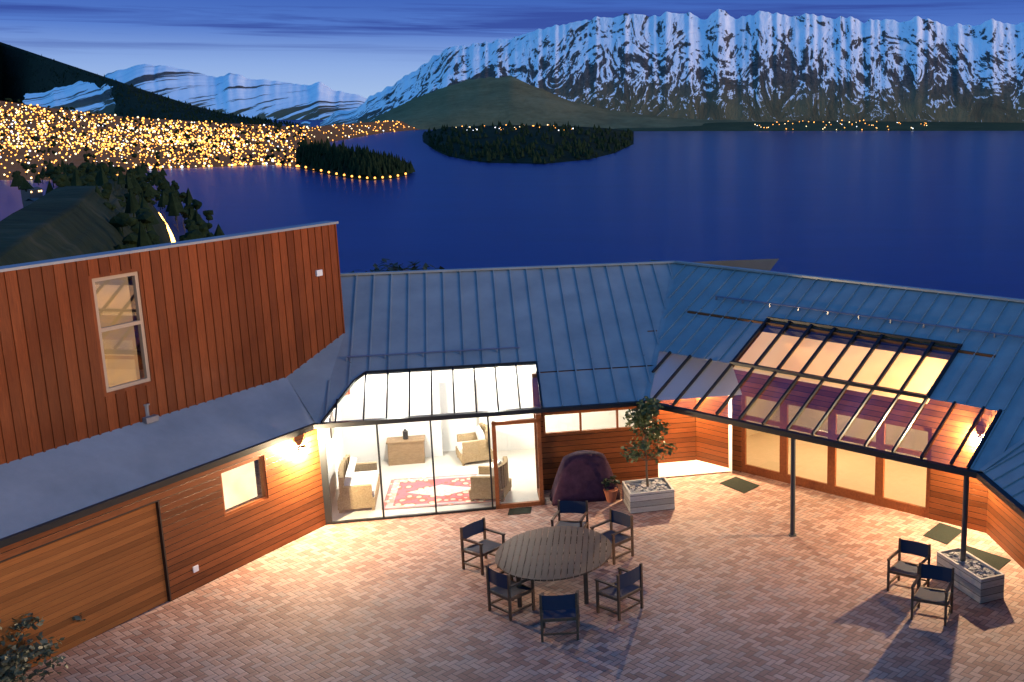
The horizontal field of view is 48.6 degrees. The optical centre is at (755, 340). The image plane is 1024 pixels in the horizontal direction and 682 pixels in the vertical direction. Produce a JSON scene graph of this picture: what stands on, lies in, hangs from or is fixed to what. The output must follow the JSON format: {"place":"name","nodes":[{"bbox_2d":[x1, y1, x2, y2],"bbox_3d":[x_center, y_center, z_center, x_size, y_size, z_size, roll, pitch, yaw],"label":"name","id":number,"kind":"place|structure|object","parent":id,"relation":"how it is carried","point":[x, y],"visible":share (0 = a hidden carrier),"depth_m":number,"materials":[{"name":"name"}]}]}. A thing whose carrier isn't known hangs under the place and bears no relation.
{"place":"outdoors","nodes":[
{"label":"outdoors","id":0,"kind":"place"},
{"bbox_2d":[0,176,170,378],"bbox_3d":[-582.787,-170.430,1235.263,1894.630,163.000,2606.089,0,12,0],"label":"hillside terrain","id":1,"kind":"structure","parent":0,"point":[62,222],"depth_m":388.02,"materials":[{"name":"green plant"}]},
{"bbox_2d":[21,187,42,207],"bbox_3d":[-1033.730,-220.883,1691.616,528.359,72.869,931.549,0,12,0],"label":"hillside buildings","id":2,"kind":"structure","parent":1,"relation":"on","point":[28,197],"depth_m":1531.60,"materials":[{"name":"grey"}]},
{"bbox_2d":[10,159,224,249],"bbox_3d":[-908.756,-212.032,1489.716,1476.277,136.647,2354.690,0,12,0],"label":"trees","id":3,"kind":"object","parent":1,"relation":"on","point":[196,230],"visible":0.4,"depth_m":896.47,"materials":[{"name":"green plant"}]},
{"bbox_2d":[158,212,174,241],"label":"lake road light trail","id":4,"kind":"object","parent":1,"relation":"on","point":[171,235],"visible":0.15,"depth_m":1464.97,"materials":[{"name":"white"}]},
{"bbox_2d":[152,206,184,231],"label":"bare poplar trees","id":5,"kind":"object","parent":1,"relation":"on","point":[172,222],"visible":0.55,"depth_m":1467.36,"materials":[{"name":"brown plant"}]},
{"bbox_2d":[348,258,444,272],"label":"tree","id":6,"kind":"object","parent":1,"relation":"on","point":[397,267],"visible":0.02,"depth_m":52.59,"materials":[{"name":"plant"}]},
{"bbox_2d":[0,42,266,124],"bbox_3d":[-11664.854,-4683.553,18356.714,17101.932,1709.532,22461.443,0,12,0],"label":"hillside","id":7,"kind":"structure","parent":0,"point":[25,82],"depth_m":16716.01,"materials":[{"name":"green plant"}]},
{"bbox_2d":[1,49,299,125],"bbox_3d":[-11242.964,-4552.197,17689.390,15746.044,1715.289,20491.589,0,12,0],"label":"trees","id":8,"kind":"object","parent":7,"relation":"on","point":[249,120],"visible":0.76,"depth_m":10590.29,"materials":[{"name":"green plant"}]},
{"bbox_2d":[0,101,307,179],"bbox_3d":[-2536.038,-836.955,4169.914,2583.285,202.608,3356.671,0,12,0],"label":"hillside town","id":9,"kind":"structure","parent":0,"point":[77,159],"depth_m":3419.41},
{"bbox_2d":[0,98,305,178],"bbox_3d":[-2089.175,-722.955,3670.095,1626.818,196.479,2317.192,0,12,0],"label":"town lights","id":10,"kind":"object","parent":9,"relation":"on","point":[134,155],"visible":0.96,"depth_m":3505.64},
{"bbox_2d":[0,102,926,178],"bbox_3d":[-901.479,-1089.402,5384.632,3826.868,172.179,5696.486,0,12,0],"label":"town lights","id":11,"kind":"object","parent":9,"relation":"on","point":[175,143],"visible":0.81,"depth_m":3517.66},
{"bbox_2d":[23,64,366,119],"bbox_3d":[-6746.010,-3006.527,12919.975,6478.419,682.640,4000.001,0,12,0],"label":"range mountains","id":12,"kind":"structure","parent":0,"point":[238,94],"depth_m":12832.10,"materials":[{"name":"white snow"}]},
{"bbox_2d":[329,412,334,437],"bbox_3d":[-10.188,2.021,26.201,0.030,0.500,0.600,-3,13,-15],"label":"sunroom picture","id":13,"kind":"object","parent":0,"point":[332,430],"visible":0.71,"depth_m":26.08},
{"bbox_2d":[296,144,406,180],"bbox_3d":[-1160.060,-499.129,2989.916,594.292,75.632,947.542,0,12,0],"label":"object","id":14,"kind":"object","parent":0,"point":[363,177],"visible":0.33,"depth_m":2694.99,"materials":[{"name":"green plant"}]},
{"bbox_2d":[295,137,414,178],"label":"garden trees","id":15,"kind":"object","parent":14,"relation":"on","point":[363,161],"visible":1,"depth_m":2752.40,"materials":[{"name":"green plant"}]},
{"bbox_2d":[307,121,419,143],"bbox_3d":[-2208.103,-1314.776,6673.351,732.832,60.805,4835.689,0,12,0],"label":"frankton shore","id":16,"kind":"structure","parent":0,"point":[338,131],"depth_m":5800.23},
{"bbox_2d":[317,361,542,524],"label":"sunroom mullions","id":17,"kind":"object","parent":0,"point":[324,476],"visible":0.95,"depth_m":24.83,"materials":[{"name":"black metal"}]},
{"bbox_2d":[340,365,634,462],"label":"interior wall","id":18,"kind":"structure","parent":0,"point":[360,443],"depth_m":28.85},
{"bbox_2d":[0,120,1023,298],"bbox_3d":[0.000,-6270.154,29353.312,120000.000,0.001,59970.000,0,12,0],"label":"lake","id":19,"kind":"structure","parent":0,"point":[941,210],"depth_m":1925.89,"materials":[{"name":"liquid"}]},
{"bbox_2d":[422,125,633,163],"bbox_3d":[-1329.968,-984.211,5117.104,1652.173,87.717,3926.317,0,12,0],"label":"island","id":20,"kind":"structure","parent":19,"relation":"in","point":[489,131],"depth_m":4029.79,"materials":[{"name":"green plant"}]},
{"bbox_2d":[426,120,632,163],"bbox_3d":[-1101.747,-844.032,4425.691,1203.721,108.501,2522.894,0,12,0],"label":"trees","id":21,"kind":"object","parent":20,"relation":"on","point":[529,148],"visible":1,"depth_m":3817.83,"materials":[{"name":"green plant"}]},
{"bbox_2d":[0,400,1023,547],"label":"roof gutters","id":22,"kind":"object","parent":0,"point":[1010,501],"visible":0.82,"depth_m":22.22,"materials":[{"name":"black metal"}]},
{"bbox_2d":[0,0,1023,97],"label":"sky","id":23,"kind":"structure","parent":0,"point":[363,48],"materials":[{"name":"blue"}]},
{"bbox_2d":[491,373,544,508],"bbox_3d":[-5.521,2.353,25.715,1.110,2.960,1.268,0,12,0],"label":"door frame","id":24,"kind":"object","parent":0,"point":[536,420],"visible":0.94,"depth_m":25.44,"materials":[{"name":"wood"}]},
{"bbox_2d":[14,460,1023,681],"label":"courtyard paving","id":25,"kind":"structure","parent":0,"point":[738,586],"depth_m":20.29,"materials":[{"name":"brick"}]},
{"bbox_2d":[0,638,67,681],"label":"corner bush twigs","id":26,"kind":"object","parent":25,"relation":"on","point":[10,668],"visible":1,"depth_m":17.21,"materials":[{"name":"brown plant"}]},
{"bbox_2d":[0,613,85,670],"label":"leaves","id":27,"kind":"object","parent":25,"relation":"on","point":[45,644],"visible":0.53,"depth_m":17.93,"materials":[{"name":"plant"}]},
{"bbox_2d":[0,429,325,600],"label":"garage wing walls","id":28,"kind":"structure","parent":25,"relation":"on","point":[206,535],"depth_m":21.78,"materials":[{"name":"brown wood"}]},
{"bbox_2d":[0,503,167,667],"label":"garage door","id":29,"kind":"structure","parent":28,"relation":"attached to","point":[101,578],"depth_m":19.12,"materials":[{"name":"brown wood"}]},
{"bbox_2d":[0,500,171,601],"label":"garage door frame","id":30,"kind":"object","parent":28,"relation":"attached to","point":[159,519],"visible":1,"depth_m":20.37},
{"bbox_2d":[0,377,314,538],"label":"garage roof","id":31,"kind":"structure","parent":28,"relation":"on","point":[44,487],"depth_m":20.55,"materials":[{"name":"grey metal"}]},
{"bbox_2d":[142,403,158,423],"bbox_3d":[-11.952,1.406,21.374,0.280,0.360,0.280,5,13,20],"label":"roof vent","id":32,"kind":"object","parent":31,"relation":"on","point":[148,419],"visible":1,"depth_m":21.33,"materials":[{"name":"grey metal"}]},
{"bbox_2d":[193,565,198,572],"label":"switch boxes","id":33,"kind":"object","parent":28,"relation":"attached to","point":[196,568],"depth_m":21.19,"materials":[{"name":"white plastic"}]},
{"bbox_2d":[221,461,256,509],"bbox_3d":[-10.696,2.924,22.311,0.411,0.946,1.070,0,12,0],"label":"window pane","id":34,"kind":"structure","parent":28,"relation":"attached to","point":[239,485],"depth_m":22.45,"materials":[{"name":"glass"}]},
{"bbox_2d":[220,455,267,515],"bbox_3d":[-10.472,2.942,22.227,0.080,0.946,1.146,5,13,20],"label":"window frame","id":35,"kind":"object","parent":28,"relation":"in","point":[263,482],"visible":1,"depth_m":22.49,"materials":[{"name":"wood"}]},
{"bbox_2d":[0,224,349,464],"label":"tall block walls","id":36,"kind":"structure","parent":25,"relation":"on","point":[222,318],"depth_m":21.72,"materials":[{"name":"brown wood"}]},
{"bbox_2d":[92,272,150,392],"bbox_3d":[-12.107,-0.185,20.749,0.080,2.179,0.978,5,13,20],"label":"window frame","id":37,"kind":"object","parent":36,"relation":"attached to","point":[139,321],"visible":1,"depth_m":20.95,"materials":[{"name":"beige wood"}]},
{"bbox_2d":[95,277,139,386],"bbox_3d":[-12.332,-0.203,20.833,0.350,2.179,0.913,0,12,0],"label":"window glass","id":38,"kind":"object","parent":37,"relation":"attached to","point":[119,345],"visible":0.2,"depth_m":20.97,"materials":[{"name":"clear glass"}]},
{"bbox_2d":[0,221,338,277],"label":"parapet cap","id":39,"kind":"object","parent":36,"relation":"attached to","point":[127,251],"visible":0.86,"depth_m":21.32,"materials":[{"name":"silver metal"}]},
{"bbox_2d":[315,269,322,275],"bbox_3d":[-10.171,-1.588,25.364,0.050,0.140,0.180,5,13,20],"label":"vent box","id":40,"kind":"object","parent":36,"relation":"attached to","point":[318,272],"visible":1,"depth_m":25.32,"materials":[{"name":"white plastic"}]},
{"bbox_2d":[287,259,1023,504],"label":"roof","id":41,"kind":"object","parent":36,"relation":"attached to","point":[311,377],"visible":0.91,"depth_m":26.79,"materials":[{"name":"grey metal"}]},
{"bbox_2d":[326,261,1023,505],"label":"roof seams","id":42,"kind":"object","parent":41,"relation":"on","point":[986,468],"visible":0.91,"depth_m":26.95,"materials":[{"name":"grey metal"}]},
{"bbox_2d":[346,295,1023,360],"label":"roof snow rails","id":43,"kind":"object","parent":41,"relation":"on","point":[769,303],"visible":1,"depth_m":25.84,"materials":[{"name":"black metal"}]},
{"bbox_2d":[460,517,505,574],"bbox_3d":[-5.547,4.181,22.199,0.610,0.900,0.670,8,15,31],"label":"patio chair","id":44,"kind":"object","parent":25,"relation":"on","point":[484,547],"visible":0.9,"depth_m":22.19,"materials":[{"name":"blue fabric"}]},
{"bbox_2d":[486,565,534,620],"bbox_3d":[-4.554,4.603,20.280,0.670,0.900,0.610,10,16,38],"label":"patio chair","id":45,"kind":"object","parent":25,"relation":"on","point":[506,588],"visible":0.97,"depth_m":20.14,"materials":[{"name":"brown wood"}]},
{"bbox_2d":[508,507,531,514],"bbox_3d":[-5.475,3.951,25.303,0.563,0.008,0.408,-3,13,-13],"label":"doormat","id":46,"kind":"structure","parent":25,"relation":"on","point":[521,510],"depth_m":25.32,"materials":[{"name":"fabric"}]},
{"bbox_2d":[331,448,730,520],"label":"sunroom floor tiles","id":47,"kind":"object","parent":25,"relation":"on","point":[522,468],"visible":0.4,"depth_m":27.86,"materials":[{"name":"grey tile"}]},
{"bbox_2d":[337,454,379,512],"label":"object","id":48,"kind":"object","parent":47,"relation":"on","point":[359,484],"visible":0.99,"depth_m":25.23,"materials":[{"name":"fabric"}]},
{"bbox_2d":[386,435,424,465],"bbox_3d":[-9.174,2.876,28.624,0.960,0.630,0.490,-3,13,-15],"label":"sideboard","id":49,"kind":"object","parent":47,"relation":"on","point":[409,450],"visible":0.96,"depth_m":28.42,"materials":[{"name":"brown wood"}]},
{"bbox_2d":[402,429,407,439],"bbox_3d":[-9.172,2.437,28.523,0.140,0.270,0.133,0,12,0],"label":"vase","id":50,"kind":"object","parent":49,"relation":"on","point":[405,434],"visible":1,"depth_m":28.48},
{"bbox_2d":[381,474,504,509],"bbox_3d":[-7.531,3.632,26.580,2.822,0.001,2.145,-3,13,-12],"label":"rug","id":51,"kind":"object","parent":47,"relation":"on","point":[419,492],"visible":0.8,"depth_m":26.39,"materials":[{"name":"red fabric"}]},
{"bbox_2d":[469,456,511,501],"bbox_3d":[-6.359,3.311,26.109,0.820,0.860,0.850,0,12,0],"label":"armchair","id":52,"kind":"object","parent":51,"relation":"on","point":[480,488],"visible":0.91,"depth_m":25.75,"materials":[{"name":"fabric"}]},
{"bbox_2d":[455,423,492,465],"bbox_3d":[-7.444,2.722,28.785,0.820,0.860,0.850,-6,14,-24],"label":"armchair","id":53,"kind":"object","parent":47,"relation":"on","point":[472,447],"visible":0.86,"depth_m":28.50,"materials":[{"name":"fabric"}]},
{"bbox_2d":[324,351,741,507],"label":"sunroom interior walls","id":54,"kind":"structure","parent":47,"relation":"on","point":[700,386],"depth_m":26.95,"materials":[{"name":"white paint"}]},
{"bbox_2d":[495,526,611,607],"bbox_3d":[-3.914,4.461,21.272,2.244,0.750,2.595,0,12,0],"label":"outdoor table","id":55,"kind":"object","parent":25,"relation":"on","point":[588,549],"visible":0.98,"depth_m":21.04,"materials":[{"name":"brown wood"}]},
{"bbox_2d":[539,590,579,642],"bbox_3d":[-3.479,4.798,19.390,0.670,0.900,0.610,-2,13,-7],"label":"chair","id":56,"kind":"object","parent":25,"relation":"on","point":[556,608],"visible":1,"depth_m":19.10,"materials":[{"name":"blue fabric"}]},
{"bbox_2d":[551,500,588,544],"bbox_3d":[-3.964,3.938,23.303,0.670,0.900,0.610,1,12,5],"label":"chair","id":57,"kind":"object","parent":25,"relation":"on","point":[581,507],"visible":0.56,"depth_m":23.51,"materials":[{"name":"fabric"}]},
{"bbox_2d":[550,450,619,505],"bbox_3d":[-4.093,3.195,26.101,1.691,1.150,0.806,-3,13,-15],"label":"covered barbecue","id":58,"kind":"object","parent":25,"relation":"on","point":[581,475],"visible":0.9,"depth_m":25.81,"materials":[{"name":"fabric"}]},
{"bbox_2d":[601,475,620,502],"bbox_3d":[-3.434,3.536,25.837,0.457,0.598,0.410,-8,14,-31],"label":"terracotta pot","id":59,"kind":"object","parent":25,"relation":"on","point":[611,495],"visible":1,"depth_m":25.80,"materials":[{"name":"brown ceramic"}]},
{"bbox_2d":[590,508,633,564],"bbox_3d":[-2.980,4.073,22.688,0.670,0.900,0.610,10,16,37],"label":"chair","id":60,"kind":"object","parent":25,"relation":"on","point":[614,537],"visible":0.84,"depth_m":22.74,"materials":[{"name":"blue fabric"}]},
{"bbox_2d":[535,330,695,489],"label":"wing walls","id":61,"kind":"structure","parent":25,"relation":"on","point":[556,449],"depth_m":27.00,"materials":[{"name":"brown wood"}]},
{"bbox_2d":[543,407,638,435],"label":"window","id":62,"kind":"structure","parent":61,"relation":"attached to","point":[617,427],"depth_m":26.61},
{"bbox_2d":[594,563,643,620],"bbox_3d":[-2.533,4.603,20.279,0.610,0.900,0.670,9,15,35],"label":"chair","id":63,"kind":"object","parent":25,"relation":"on","point":[622,587],"visible":1,"depth_m":20.15,"materials":[{"name":"brown wood"}]},
{"bbox_2d":[622,477,674,513],"bbox_3d":[-2.527,3.632,25.673,1.050,0.480,0.950,-4,13,-18],"label":"planter box","id":64,"kind":"object","parent":25,"relation":"on","point":[640,496],"visible":0.99,"depth_m":25.33,"materials":[{"name":"grey wood"}]},
{"bbox_2d":[620,394,676,487],"bbox_3d":[-2.464,2.345,25.385,1.302,2.281,1.499,0,12,0],"label":"tree","id":65,"kind":"object","parent":64,"relation":"in","point":[641,414],"visible":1,"depth_m":25.15,"materials":[{"name":"green plant"}]},
{"bbox_2d":[720,477,759,492],"bbox_3d":[-0.376,3.572,27.023,0.642,0.008,1.039,-11,17,-41],"label":"doormat","id":66,"kind":"object","parent":25,"relation":"on","point":[740,485],"depth_m":27.04,"materials":[{"name":"fabric"}]},
{"bbox_2d":[746,320,955,506],"bbox_3d":[2.921,0.982,27.551,8.428,4.850,4.063,9,15,36],"label":"wing interior","id":67,"kind":"object","parent":25,"relation":"on","point":[905,482],"visible":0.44,"depth_m":29.03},
{"bbox_2d":[298,435,981,452],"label":"wall lamp fixtures","id":68,"kind":"object","parent":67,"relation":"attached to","point":[304,446],"depth_m":23.53,"materials":[{"name":"grey metal"}]},
{"bbox_2d":[301,438,979,451],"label":"wall lamp bulbs","id":69,"kind":"object","parent":68,"relation":"attached to","point":[977,440],"depth_m":23.59,"materials":[{"name":"white glass"}]},
{"bbox_2d":[733,332,947,403],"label":"wing skylight blinds","id":70,"kind":"object","parent":67,"relation":"attached to","point":[925,376],"visible":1,"depth_m":24.67,"materials":[{"name":"beige fabric"}]},
{"bbox_2d":[788,438,968,560],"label":"canopy posts","id":71,"kind":"object","parent":25,"relation":"on","point":[792,533],"visible":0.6,"depth_m":23.39,"materials":[{"name":"black metal"}]},
{"bbox_2d":[887,538,930,590],"bbox_3d":[2.986,4.409,21.162,0.670,0.900,0.610,7,14,29],"label":"chair","id":72,"kind":"object","parent":25,"relation":"on","point":[899,567],"visible":0.76,"depth_m":21.27,"materials":[{"name":"brown wood"}]},
{"bbox_2d":[910,562,954,625],"bbox_3d":[3.264,4.656,20.035,0.670,0.900,0.610,5,13,21],"label":"chair","id":73,"kind":"object","parent":25,"relation":"on","point":[934,596],"visible":1,"depth_m":20.14,"materials":[{"name":"brown wood"}]},
{"bbox_2d":[923,523,960,543],"bbox_3d":[4.146,4.240,23.986,0.646,0.008,1.055,8,15,32],"label":"doormat","id":74,"kind":"object","parent":25,"relation":"on","point":[943,533],"depth_m":23.97,"materials":[{"name":"fabric"}]},
{"bbox_2d":[936,547,1004,603],"bbox_3d":[4.200,4.578,21.325,0.550,0.500,1.450,-6,14,-25],"label":"planter box","id":75,"kind":"object","parent":25,"relation":"on","point":[978,580],"visible":0.91,"depth_m":20.96,"materials":[{"name":"wood"}]},
{"bbox_2d":[966,545,1010,569],"bbox_3d":[4.537,4.576,22.461,1.130,0.008,1.424,9,15,35],"label":"door mat","id":76,"kind":"object","parent":25,"relation":"on","point":[997,562],"depth_m":22.66,"materials":[{"name":"fabric"}]},
{"bbox_2d":[986,410,1023,568],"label":"wing walls","id":77,"kind":"structure","parent":25,"relation":"on","point":[1005,528],"depth_m":22.98,"materials":[{"name":"brown wood"}]},
{"bbox_2d":[369,75,759,129],"bbox_3d":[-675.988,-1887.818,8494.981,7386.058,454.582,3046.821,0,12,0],"label":"hill","id":78,"kind":"structure","parent":0,"point":[487,101],"depth_m":7704.06,"materials":[{"name":"green plant"}]},
{"bbox_2d":[300,9,1023,126],"bbox_3d":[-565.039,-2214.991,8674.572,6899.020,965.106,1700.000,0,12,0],"label":"remarkables mountains","id":79,"kind":"structure","parent":0,"point":[720,64],"depth_m":8598.92,"materials":[{"name":"white snow"}]},
{"bbox_2d":[614,121,1023,130],"bbox_3d":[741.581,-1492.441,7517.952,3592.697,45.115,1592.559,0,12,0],"label":"shore land","id":80,"kind":"structure","parent":0,"point":[868,126],"depth_m":7214.92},
{"bbox_2d":[651,316,1001,468],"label":"wing glazing bars","id":81,"kind":"object","parent":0,"point":[873,346],"visible":0.98,"depth_m":24.36,"materials":[{"name":"black metal"}]},
{"bbox_2d":[742,392,931,517],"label":"door frames","id":82,"kind":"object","parent":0,"point":[878,498],"depth_m":26.14,"materials":[{"name":"brown wood"}]},
{"bbox_2d":[687,310,995,532],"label":"wing walls","id":83,"kind":"structure","parent":0,"point":[946,488],"depth_m":24.80,"materials":[{"name":"brown wood"}]}
]}

